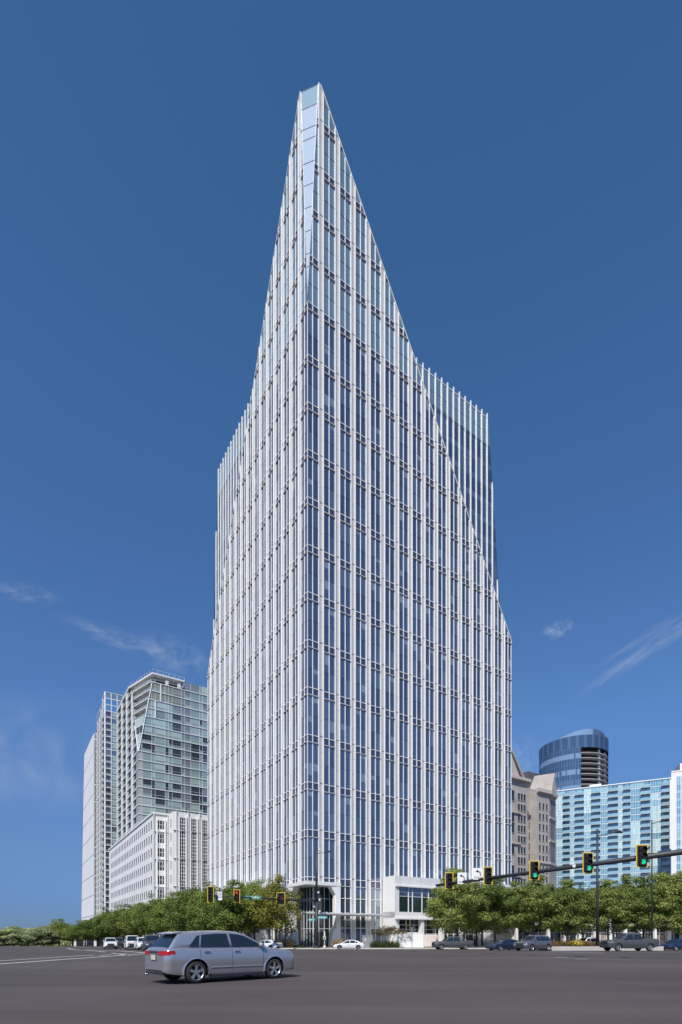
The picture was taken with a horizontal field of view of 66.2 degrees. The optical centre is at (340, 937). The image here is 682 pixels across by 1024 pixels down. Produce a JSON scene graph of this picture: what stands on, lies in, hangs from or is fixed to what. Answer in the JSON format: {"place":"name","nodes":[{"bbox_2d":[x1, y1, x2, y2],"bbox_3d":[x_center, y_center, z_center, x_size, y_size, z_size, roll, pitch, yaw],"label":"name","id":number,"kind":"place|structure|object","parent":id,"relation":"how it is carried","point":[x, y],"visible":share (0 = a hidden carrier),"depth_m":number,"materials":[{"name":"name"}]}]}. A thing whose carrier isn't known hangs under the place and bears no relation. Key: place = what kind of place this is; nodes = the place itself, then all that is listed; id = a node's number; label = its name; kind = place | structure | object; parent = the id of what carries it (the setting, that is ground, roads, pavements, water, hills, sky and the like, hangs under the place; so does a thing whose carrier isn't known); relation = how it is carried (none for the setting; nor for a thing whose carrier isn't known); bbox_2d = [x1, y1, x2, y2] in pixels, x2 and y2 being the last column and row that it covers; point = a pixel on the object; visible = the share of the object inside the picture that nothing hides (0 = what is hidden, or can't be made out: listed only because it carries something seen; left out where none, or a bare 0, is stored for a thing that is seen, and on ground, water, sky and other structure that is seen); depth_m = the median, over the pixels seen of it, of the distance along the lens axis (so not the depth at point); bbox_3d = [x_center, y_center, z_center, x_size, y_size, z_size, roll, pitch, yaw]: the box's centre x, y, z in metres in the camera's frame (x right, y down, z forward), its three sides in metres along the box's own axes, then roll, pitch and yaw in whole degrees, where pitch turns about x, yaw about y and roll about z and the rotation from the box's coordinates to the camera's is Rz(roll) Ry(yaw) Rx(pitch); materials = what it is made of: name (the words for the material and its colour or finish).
{"place":"outdoors","nodes":[
{"label":"outdoors","id":0,"kind":"place"},
{"bbox_2d":[0,946,681,1023],"bbox_3d":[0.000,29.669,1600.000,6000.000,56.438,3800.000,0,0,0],"label":"road","id":1,"kind":"structure","parent":0,"point":[410,986],"depth_m":14.47,"materials":[{"name":"grey asphalt"}]},
{"bbox_2d":[0,926,29,945],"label":"tree","id":2,"kind":"object","parent":1,"relation":"on","point":[11,934],"visible":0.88,"depth_m":143.69,"materials":[{"name":"green plant"}]},
{"bbox_2d":[8,928,46,945],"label":"tree","id":3,"kind":"object","parent":1,"relation":"on","point":[25,929],"visible":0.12,"depth_m":148.88,"materials":[{"name":"green plant"}]},
{"bbox_2d":[5,939,71,945],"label":"distant wood","id":4,"kind":"object","parent":1,"relation":"on","point":[65,943],"visible":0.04,"depth_m":188.89,"materials":[{"name":"green plant"}]},
{"bbox_2d":[21,926,64,945],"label":"tree","id":5,"kind":"object","parent":1,"relation":"on","point":[34,937],"visible":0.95,"depth_m":143.49,"materials":[{"name":"green plant"}]},
{"bbox_2d":[44,918,74,945],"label":"tree","id":6,"kind":"object","parent":1,"relation":"on","point":[56,925],"visible":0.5,"depth_m":148.50,"materials":[{"name":"green plant"}]},
{"bbox_2d":[51,923,83,945],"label":"street tree","id":7,"kind":"object","parent":1,"relation":"on","point":[63,935],"visible":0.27,"depth_m":146.13,"materials":[{"name":"green plant"}]},
{"bbox_2d":[1,954,135,963],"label":"crosswalk line","id":8,"kind":"object","parent":1,"relation":"on","point":[64,959],"visible":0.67,"depth_m":33.73,"materials":[{"name":"paint"}]},
{"bbox_2d":[65,920,103,945],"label":"street tree","id":9,"kind":"object","parent":1,"relation":"on","point":[69,934],"visible":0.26,"depth_m":140.34,"materials":[{"name":"green plant"}]},
{"bbox_2d":[81,734,95,919],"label":"slab tower","id":10,"kind":"structure","parent":1,"relation":"on","point":[88,900],"depth_m":345.59,"materials":[{"name":"grey"}]},
{"bbox_2d":[74,916,115,945],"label":"street tree","id":11,"kind":"object","parent":1,"relation":"on","point":[86,930],"visible":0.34,"depth_m":132.32,"materials":[{"name":"green plant"}]},
{"bbox_2d":[86,906,122,937],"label":"street tree","id":12,"kind":"object","parent":1,"relation":"on","point":[96,920],"visible":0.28,"depth_m":127.25,"materials":[{"name":"green plant"}]},
{"bbox_2d":[96,691,122,914],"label":"residential tower","id":13,"kind":"structure","parent":1,"relation":"on","point":[106,786],"depth_m":292.59,"materials":[{"name":"white paint"}]},
{"bbox_2d":[103,937,117,948],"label":"sport utility vehicle","id":14,"kind":"object","parent":1,"relation":"on","point":[110,942],"visible":1,"depth_m":82.22,"materials":[{"name":"white paint"}]},
{"bbox_2d":[98,903,134,939],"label":"street tree","id":15,"kind":"object","parent":1,"relation":"on","point":[112,925],"visible":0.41,"depth_m":123.31,"materials":[{"name":"green plant"}]},
{"bbox_2d":[112,937,123,947],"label":"sport utility vehicle","id":16,"kind":"object","parent":1,"relation":"on","point":[120,942],"visible":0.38,"depth_m":91.84,"materials":[{"name":"grey paint"}]},
{"bbox_2d":[124,935,139,949],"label":"delivery van","id":17,"kind":"object","parent":1,"relation":"on","point":[129,940],"visible":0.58,"depth_m":78.36,"materials":[{"name":"white paint"}]},
{"bbox_2d":[116,902,154,936],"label":"street tree","id":18,"kind":"object","parent":1,"relation":"on","point":[128,913],"visible":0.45,"depth_m":119.75,"materials":[{"name":"green plant"}]},
{"bbox_2d":[134,937,143,949],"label":"sport utility vehicle","id":19,"kind":"object","parent":1,"relation":"on","point":[138,943],"visible":0.39,"depth_m":72.95,"materials":[{"name":"white paint"}]},
{"bbox_2d":[131,893,168,935],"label":"street tree","id":20,"kind":"object","parent":1,"relation":"on","point":[146,910],"visible":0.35,"depth_m":111.20,"materials":[{"name":"green plant"}]},
{"bbox_2d":[142,935,158,950],"bbox_3d":[-21.294,0.637,59.005,2.148,1.826,4.990,0,0,-24],"label":"sport utility vehicle","id":21,"kind":"object","parent":1,"relation":"on","point":[148,941],"visible":0.55,"depth_m":58.03,"materials":[{"name":"grey paint"}]},
{"bbox_2d":[143,891,184,932],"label":"street tree","id":22,"kind":"object","parent":1,"relation":"on","point":[164,907],"visible":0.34,"depth_m":102.93,"materials":[{"name":"green plant"}]},
{"bbox_2d":[163,885,208,930],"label":"street tree","id":23,"kind":"object","parent":1,"relation":"on","point":[180,902],"visible":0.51,"depth_m":95.16,"materials":[{"name":"green plant"}]},
{"bbox_2d":[179,880,230,930],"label":"street tree","id":24,"kind":"object","parent":1,"relation":"on","point":[199,906],"visible":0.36,"depth_m":88.83,"materials":[{"name":"green plant"}]},
{"bbox_2d":[145,930,293,982],"bbox_3d":[-4.016,0.610,17.903,4.926,1.673,2.026,0,0,-42],"label":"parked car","id":25,"kind":"object","parent":1,"relation":"on","point":[194,956],"visible":1,"depth_m":16.75,"materials":[{"name":"silver metal"}]},
{"bbox_2d":[198,879,260,932],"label":"street tree","id":26,"kind":"object","parent":1,"relation":"on","point":[226,916],"visible":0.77,"depth_m":84.56,"materials":[{"name":"green plant"}]},
{"bbox_2d":[232,877,274,939],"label":"street tree","id":27,"kind":"object","parent":1,"relation":"on","point":[252,888],"visible":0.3,"depth_m":87.62,"materials":[{"name":"green plant"}]},
{"bbox_2d":[259,940,282,947],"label":"sedan","id":28,"kind":"object","parent":1,"relation":"on","point":[271,943],"visible":0.61,"depth_m":77.83,"materials":[{"name":"white paint"}]},
{"bbox_2d":[333,940,364,948],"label":"sedan","id":29,"kind":"object","parent":1,"relation":"on","point":[351,944],"visible":0.99,"depth_m":78.33,"materials":[{"name":"white paint"}]},
{"bbox_2d":[279,948,485,948],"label":"kerb","id":30,"kind":"structure","parent":1,"relation":"on","point":[379,948],"depth_m":81.58,"materials":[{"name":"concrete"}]},
{"bbox_2d":[432,936,473,949],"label":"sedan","id":31,"kind":"object","parent":1,"relation":"on","point":[451,942],"visible":1,"depth_m":76.70,"materials":[{"name":"grey paint"}]},
{"bbox_2d":[485,939,517,950],"bbox_3d":[20.197,0.914,64.502,4.790,1.465,1.951,0,0,-24],"label":"sedan","id":32,"kind":"object","parent":1,"relation":"on","point":[503,944],"visible":0.81,"depth_m":63.63,"materials":[{"name":"blue paint"}]},
{"bbox_2d":[513,935,551,950],"bbox_3d":[22.232,0.662,60.503,4.990,1.826,2.148,0,0,-34],"label":"sport utility vehicle","id":33,"kind":"object","parent":1,"relation":"on","point":[532,942],"visible":1,"depth_m":59.73,"materials":[{"name":"grey metal"}]},
{"bbox_2d":[511,747,557,887],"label":"stone tower","id":34,"kind":"structure","parent":1,"relation":"on","point":[534,796],"depth_m":178.90,"materials":[{"name":"grey stone"}]},
{"bbox_2d":[436,849,681,886],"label":"mast arm","id":35,"kind":"object","parent":1,"relation":"on","point":[678,852],"visible":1,"depth_m":33.74},
{"bbox_2d":[445,872,452,888],"bbox_3d":[8.926,-4.655,43.092,0.680,1.380,0.580,0,0,6],"label":"traffic light","id":36,"kind":"object","parent":35,"relation":"attached to","point":[448,880],"visible":1,"depth_m":43.14,"materials":[{"name":"black metal"}]},
{"bbox_2d":[457,873,466,883],"bbox_3d":[9.768,-4.749,42.194,0.720,0.920,0.030,0,0,6],"label":"turn sign","id":37,"kind":"object","parent":35,"relation":"attached to","point":[461,877],"visible":1,"depth_m":42.19,"materials":[{"name":"white metal"}]},
{"bbox_2d":[473,868,482,879],"bbox_3d":[10.737,-4.958,40.949,0.720,0.920,0.030,0,0,6],"label":"turn sign","id":38,"kind":"object","parent":35,"relation":"attached to","point":[477,873],"visible":1,"depth_m":40.95,"materials":[{"name":"white metal"}]},
{"bbox_2d":[483,867,492,884],"bbox_3d":[11.281,-4.711,40.065,0.680,1.380,0.580,0,0,6],"label":"traffic light","id":39,"kind":"object","parent":35,"relation":"attached to","point":[487,873],"visible":1,"depth_m":40.10,"materials":[{"name":"black metal"}]},
{"bbox_2d":[529,861,538,879],"bbox_3d":[13.690,-4.729,36.968,0.680,1.380,0.580,0,0,6],"label":"traffic light","id":40,"kind":"object","parent":35,"relation":"attached to","point":[533,870],"visible":1,"depth_m":36.90,"materials":[{"name":"black"}]},
{"bbox_2d":[582,852,593,873],"bbox_3d":[16.058,-4.826,33.923,0.680,1.380,0.580,0,0,6],"label":"traffic light","id":41,"kind":"object","parent":35,"relation":"attached to","point":[587,862],"visible":1,"depth_m":33.96,"materials":[{"name":"black"}]},
{"bbox_2d":[636,844,647,867],"bbox_3d":[18.077,-4.869,31.328,0.680,1.380,0.580,0,0,6],"label":"traffic light","id":42,"kind":"object","parent":35,"relation":"attached to","point":[641,856],"visible":1,"depth_m":31.26,"materials":[{"name":"black"}]},
{"bbox_2d":[539,729,608,884],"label":"round tower","id":43,"kind":"structure","parent":1,"relation":"on","point":[576,759],"depth_m":399.89,"materials":[{"name":"blue glass"}]},
{"bbox_2d":[576,937,600,943],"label":"sport utility vehicle","id":44,"kind":"object","parent":1,"relation":"on","point":[584,939],"visible":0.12,"depth_m":83.53,"materials":[{"name":"white paint"}]},
{"bbox_2d":[534,946,663,950],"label":"planter wall","id":45,"kind":"structure","parent":1,"relation":"on","point":[582,948],"depth_m":62.17,"materials":[{"name":"concrete"}]},
{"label":"mulch","id":46,"kind":"structure","parent":45,"relation":"in","visible":0},
{"bbox_2d":[551,940,599,945],"bbox_3d":[31.320,0.908,65.688,14.753,1.194,6.879,0,0,0],"label":"flower bed","id":47,"kind":"object","parent":46,"relation":"on","point":[565,943],"visible":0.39,"depth_m":63.54,"materials":[{"name":"orange plant"}]},
{"bbox_2d":[596,829,622,945],"bbox_3d":[32.804,-5.788,64.000,3.401,14.859,0.729,0,0,0],"label":"street lamp","id":48,"kind":"object","parent":46,"relation":"on","point":[597,899],"visible":0.91,"depth_m":63.89,"materials":[{"name":"metal"}]},
{"bbox_2d":[556,777,670,890],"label":"apartment slab","id":49,"kind":"structure","parent":1,"relation":"on","point":[630,810],"depth_m":248.16,"materials":[{"name":"blue glass"}]},
{"bbox_2d":[600,933,658,950],"bbox_3d":[31.142,0.532,56.501,5.920,1.960,2.182,0,0,-8],"label":"pickup truck","id":50,"kind":"object","parent":1,"relation":"on","point":[635,941],"visible":0.99,"depth_m":55.67,"materials":[{"name":"grey paint"}]},
{"bbox_2d":[610,875,678,938],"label":"oak tree","id":51,"kind":"object","parent":1,"relation":"on","point":[642,890],"visible":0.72,"depth_m":80.28,"materials":[{"name":"green plant"}]},
{"bbox_2d":[651,819,668,938],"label":"street lamp","id":52,"kind":"object","parent":1,"relation":"on","point":[663,820],"visible":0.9,"depth_m":75.93,"materials":[{"name":"metal"}]},
{"bbox_2d":[640,871,681,938],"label":"oak tree","id":53,"kind":"object","parent":1,"relation":"on","point":[675,886],"visible":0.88,"depth_m":78.83,"materials":[{"name":"green plant"}]},
{"bbox_2d":[659,939,681,949],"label":"sedan","id":54,"kind":"object","parent":1,"relation":"on","point":[674,944],"visible":0.87,"depth_m":64.95,"materials":[{"name":"blue paint"}]},
{"bbox_2d":[671,763,681,874],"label":"white tower","id":55,"kind":"structure","parent":1,"relation":"on","point":[676,812],"depth_m":204.44,"materials":[{"name":"clear glass"}]},
{"bbox_2d":[0,0,681,939],"label":"sky","id":56,"kind":"structure","parent":0,"point":[515,166],"materials":[{"name":"blue"}]},
{"bbox_2d":[320,946,484,947],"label":"sidewalk","id":57,"kind":"structure","parent":0,"point":[434,947],"depth_m":86.74,"materials":[{"name":"concrete"}]},
{"bbox_2d":[74,937,120,945],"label":"shop building","id":58,"kind":"structure","parent":57,"relation":"on","point":[88,943],"depth_m":172.11,"materials":[{"name":"white"}]},
{"bbox_2d":[108,810,206,936],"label":"office block","id":59,"kind":"structure","parent":57,"relation":"on","point":[158,854],"depth_m":141.86,"materials":[{"name":"white concrete"},{"name":"dark glass"}]},
{"bbox_2d":[111,838,132,907],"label":"far windows","id":60,"kind":"structure","parent":59,"relation":"in","point":[122,848],"depth_m":176.80,"materials":[{"name":"grey glass"}]},
{"bbox_2d":[116,669,206,841],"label":"condominium tower","id":61,"kind":"structure","parent":57,"relation":"on","point":[161,743],"depth_m":208.34,"materials":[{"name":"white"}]},
{"bbox_2d":[230,880,260,933],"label":"street tree","id":62,"kind":"object","parent":57,"relation":"on","point":[242,885],"visible":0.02,"depth_m":96.46,"materials":[{"name":"green plant"}]},
{"bbox_2d":[214,848,330,947],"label":"mast arm","id":63,"kind":"object","parent":57,"relation":"on","point":[316,912],"visible":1,"depth_m":81.66},
{"bbox_2d":[207,886,213,902],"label":"traffic light","id":64,"kind":"object","parent":63,"relation":"attached to","point":[210,894],"visible":1,"depth_m":66.07,"materials":[{"name":"yellow"}]},
{"bbox_2d":[216,892,221,899],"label":"information sign","id":65,"kind":"object","parent":63,"relation":"attached to","point":[219,896],"visible":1,"depth_m":67.07,"materials":[{"name":"white metal"}]},
{"bbox_2d":[234,890,239,902],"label":"traffic light","id":66,"kind":"object","parent":63,"relation":"attached to","point":[237,896],"visible":1,"depth_m":69.35,"materials":[{"name":"yellow"}]},
{"bbox_2d":[245,895,260,899],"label":"street name sign","id":67,"kind":"object","parent":63,"relation":"hanging from","point":[256,897],"visible":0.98,"depth_m":71.53,"materials":[{"name":"green metal"}]},
{"bbox_2d":[277,892,284,903],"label":"traffic light","id":68,"kind":"object","parent":63,"relation":"attached to","point":[281,896],"visible":1,"depth_m":75.54,"materials":[{"name":"yellow"}]},
{"bbox_2d":[245,873,302,940],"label":"street tree","id":69,"kind":"object","parent":57,"relation":"on","point":[271,906],"visible":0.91,"depth_m":83.38,"materials":[{"name":"green plant"}]},
{"bbox_2d":[330,938,344,947],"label":"ornamental grass","id":70,"kind":"object","parent":57,"relation":"on","point":[335,942],"depth_m":83.25,"materials":[{"name":"brown plant"}]},
{"bbox_2d":[207,83,519,946],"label":"office tower","id":71,"kind":"structure","parent":57,"relation":"on","point":[359,697],"depth_m":97.68,"materials":[{"name":"grey"}]},
{"bbox_2d":[318,932,327,946],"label":"door","id":72,"kind":"structure","parent":71,"relation":"in","point":[320,934],"depth_m":92.46,"materials":[{"name":"grey glass"}]},
{"bbox_2d":[399,887,407,931],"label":"window","id":73,"kind":"structure","parent":71,"relation":"in","point":[403,891],"depth_m":94.68,"materials":[{"name":"green glass"}]},
{"bbox_2d":[406,887,411,931],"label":"window","id":74,"kind":"structure","parent":71,"relation":"in","point":[409,889],"depth_m":95.45,"materials":[{"name":"green glass"}]},
{"bbox_2d":[410,888,421,931],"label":"window","id":75,"kind":"structure","parent":71,"relation":"in","point":[416,892],"depth_m":96.48,"materials":[{"name":"green glass"}]},
{"bbox_2d":[422,888,427,934],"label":"window","id":76,"kind":"structure","parent":71,"relation":"in","point":[424,891],"depth_m":97.40,"materials":[{"name":"glass"}]},
{"bbox_2d":[426,889,436,934],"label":"window","id":77,"kind":"structure","parent":71,"relation":"in","point":[429,931],"depth_m":98.62,"materials":[{"name":"glass"}]},
{"bbox_2d":[465,931,472,940],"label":"window","id":78,"kind":"structure","parent":71,"relation":"in","point":[468,936],"depth_m":104.42,"materials":[{"name":"grey glass"}]},
{"bbox_2d":[362,935,372,947],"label":"utility cabinet","id":79,"kind":"object","parent":57,"relation":"on","point":[367,940],"visible":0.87,"depth_m":84.48,"materials":[{"name":"grey"}]},
{"bbox_2d":[371,923,409,940],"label":"ornamental tree","id":80,"kind":"object","parent":57,"relation":"on","point":[387,930],"visible":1,"depth_m":84.91,"materials":[{"name":"brown plant"}]},
{"bbox_2d":[397,932,423,947],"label":"garden wall","id":81,"kind":"structure","parent":57,"relation":"on","point":[411,939],"depth_m":86.50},
{"bbox_2d":[424,935,437,945],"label":"poster panel","id":82,"kind":"object","parent":57,"relation":"on","point":[429,940],"visible":0.86,"depth_m":91.49,"materials":[{"name":"white"}]},
{"bbox_2d":[423,866,491,936],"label":"oak tree","id":83,"kind":"object","parent":57,"relation":"on","point":[468,902],"visible":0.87,"depth_m":82.61,"materials":[{"name":"green plant"}]},
{"bbox_2d":[451,889,499,946],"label":"street tree","id":84,"kind":"object","parent":57,"relation":"on","point":[479,929],"visible":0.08,"depth_m":95.29,"materials":[{"name":"green plant"}]},
{"bbox_2d":[471,875,527,941],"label":"oak tree","id":85,"kind":"object","parent":57,"relation":"on","point":[495,892],"visible":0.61,"depth_m":85.11,"materials":[{"name":"green plant"}]},
{"bbox_2d":[493,880,534,934],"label":"street tree","id":86,"kind":"object","parent":57,"relation":"on","point":[514,883],"visible":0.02,"depth_m":96.64,"materials":[{"name":"green plant"}]},
{"bbox_2d":[503,874,568,934],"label":"oak tree","id":87,"kind":"object","parent":57,"relation":"on","point":[535,897],"visible":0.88,"depth_m":83.94,"materials":[{"name":"green plant"}]},
{"bbox_2d":[538,883,577,931],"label":"street tree","id":88,"kind":"object","parent":57,"relation":"on","point":[552,888],"visible":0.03,"depth_m":98.53,"materials":[{"name":"green plant"}]},
{"bbox_2d":[538,877,602,941],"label":"oak tree","id":89,"kind":"object","parent":57,"relation":"on","point":[569,895],"visible":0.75,"depth_m":83.42,"materials":[{"name":"green plant"}]},
{"bbox_2d":[483,920,681,945],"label":"shop building","id":90,"kind":"structure","parent":57,"relation":"on","point":[660,935],"depth_m":99.43,"materials":[{"name":"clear glass"}]},
{"bbox_2d":[518,928,528,940],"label":"shop window","id":91,"kind":"structure","parent":90,"relation":"in","point":[521,935],"depth_m":96.77,"materials":[{"name":"grey glass"}]},
{"bbox_2d":[534,928,544,935],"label":"shop window","id":92,"kind":"structure","parent":90,"relation":"in","point":[536,931],"depth_m":97.39,"materials":[{"name":"grey glass"}]},
{"bbox_2d":[550,930,559,941],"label":"shop window","id":93,"kind":"structure","parent":90,"relation":"in","point":[553,936],"depth_m":97.95,"materials":[{"name":"grey glass"}]},
{"bbox_2d":[566,926,575,941],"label":"shop window","id":94,"kind":"structure","parent":90,"relation":"in","point":[572,937],"depth_m":98.60,"materials":[{"name":"grey glass"}]},
{"bbox_2d":[582,926,590,937],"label":"shop window","id":95,"kind":"structure","parent":90,"relation":"in","point":[588,934],"depth_m":99.15,"materials":[{"name":"grey glass"}]},
{"bbox_2d":[599,928,606,939],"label":"shop window","id":96,"kind":"structure","parent":90,"relation":"in","point":[602,935],"depth_m":99.68,"materials":[{"name":"glass"}]},
{"bbox_2d":[642,927,650,938],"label":"shop window","id":97,"kind":"structure","parent":90,"relation":"in","point":[647,933],"depth_m":101.38,"materials":[{"name":"grey glass"}]},
{"bbox_2d":[657,928,664,944],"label":"shop window","id":98,"kind":"structure","parent":90,"relation":"in","point":[660,934],"depth_m":101.87,"materials":[{"name":"glass"}]},
{"bbox_2d":[577,882,594,915],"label":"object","id":99,"kind":"object","parent":57,"relation":"on","point":[580,886],"visible":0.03,"depth_m":110.01,"materials":[{"name":"green plant"}]},
{"bbox_2d":[577,878,643,939],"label":"oak tree","id":100,"kind":"object","parent":57,"relation":"on","point":[607,904],"visible":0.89,"depth_m":81.49,"materials":[{"name":"green plant"}]},
{"bbox_2d":[600,874,640,918],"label":"street tree","id":101,"kind":"object","parent":57,"relation":"on","point":[628,884],"visible":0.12,"depth_m":103.25,"materials":[{"name":"green plant"}]},
{"bbox_2d":[647,871,673,886],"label":"street tree","id":102,"kind":"object","parent":57,"relation":"on","point":[662,879],"visible":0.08,"depth_m":105.70,"materials":[{"name":"green plant"}]},
{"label":"grass verge","id":103,"kind":"structure","parent":0,"visible":0},
{"bbox_2d":[279,938,296,947],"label":"shrub","id":104,"kind":"object","parent":103,"relation":"on","point":[290,944],"visible":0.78,"depth_m":84.12,"materials":[{"name":"green plant"}]},
{"bbox_2d":[369,940,399,947],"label":"hedge","id":105,"kind":"object","parent":103,"relation":"on","point":[389,944],"visible":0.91,"depth_m":83.99,"materials":[{"name":"green plant"}]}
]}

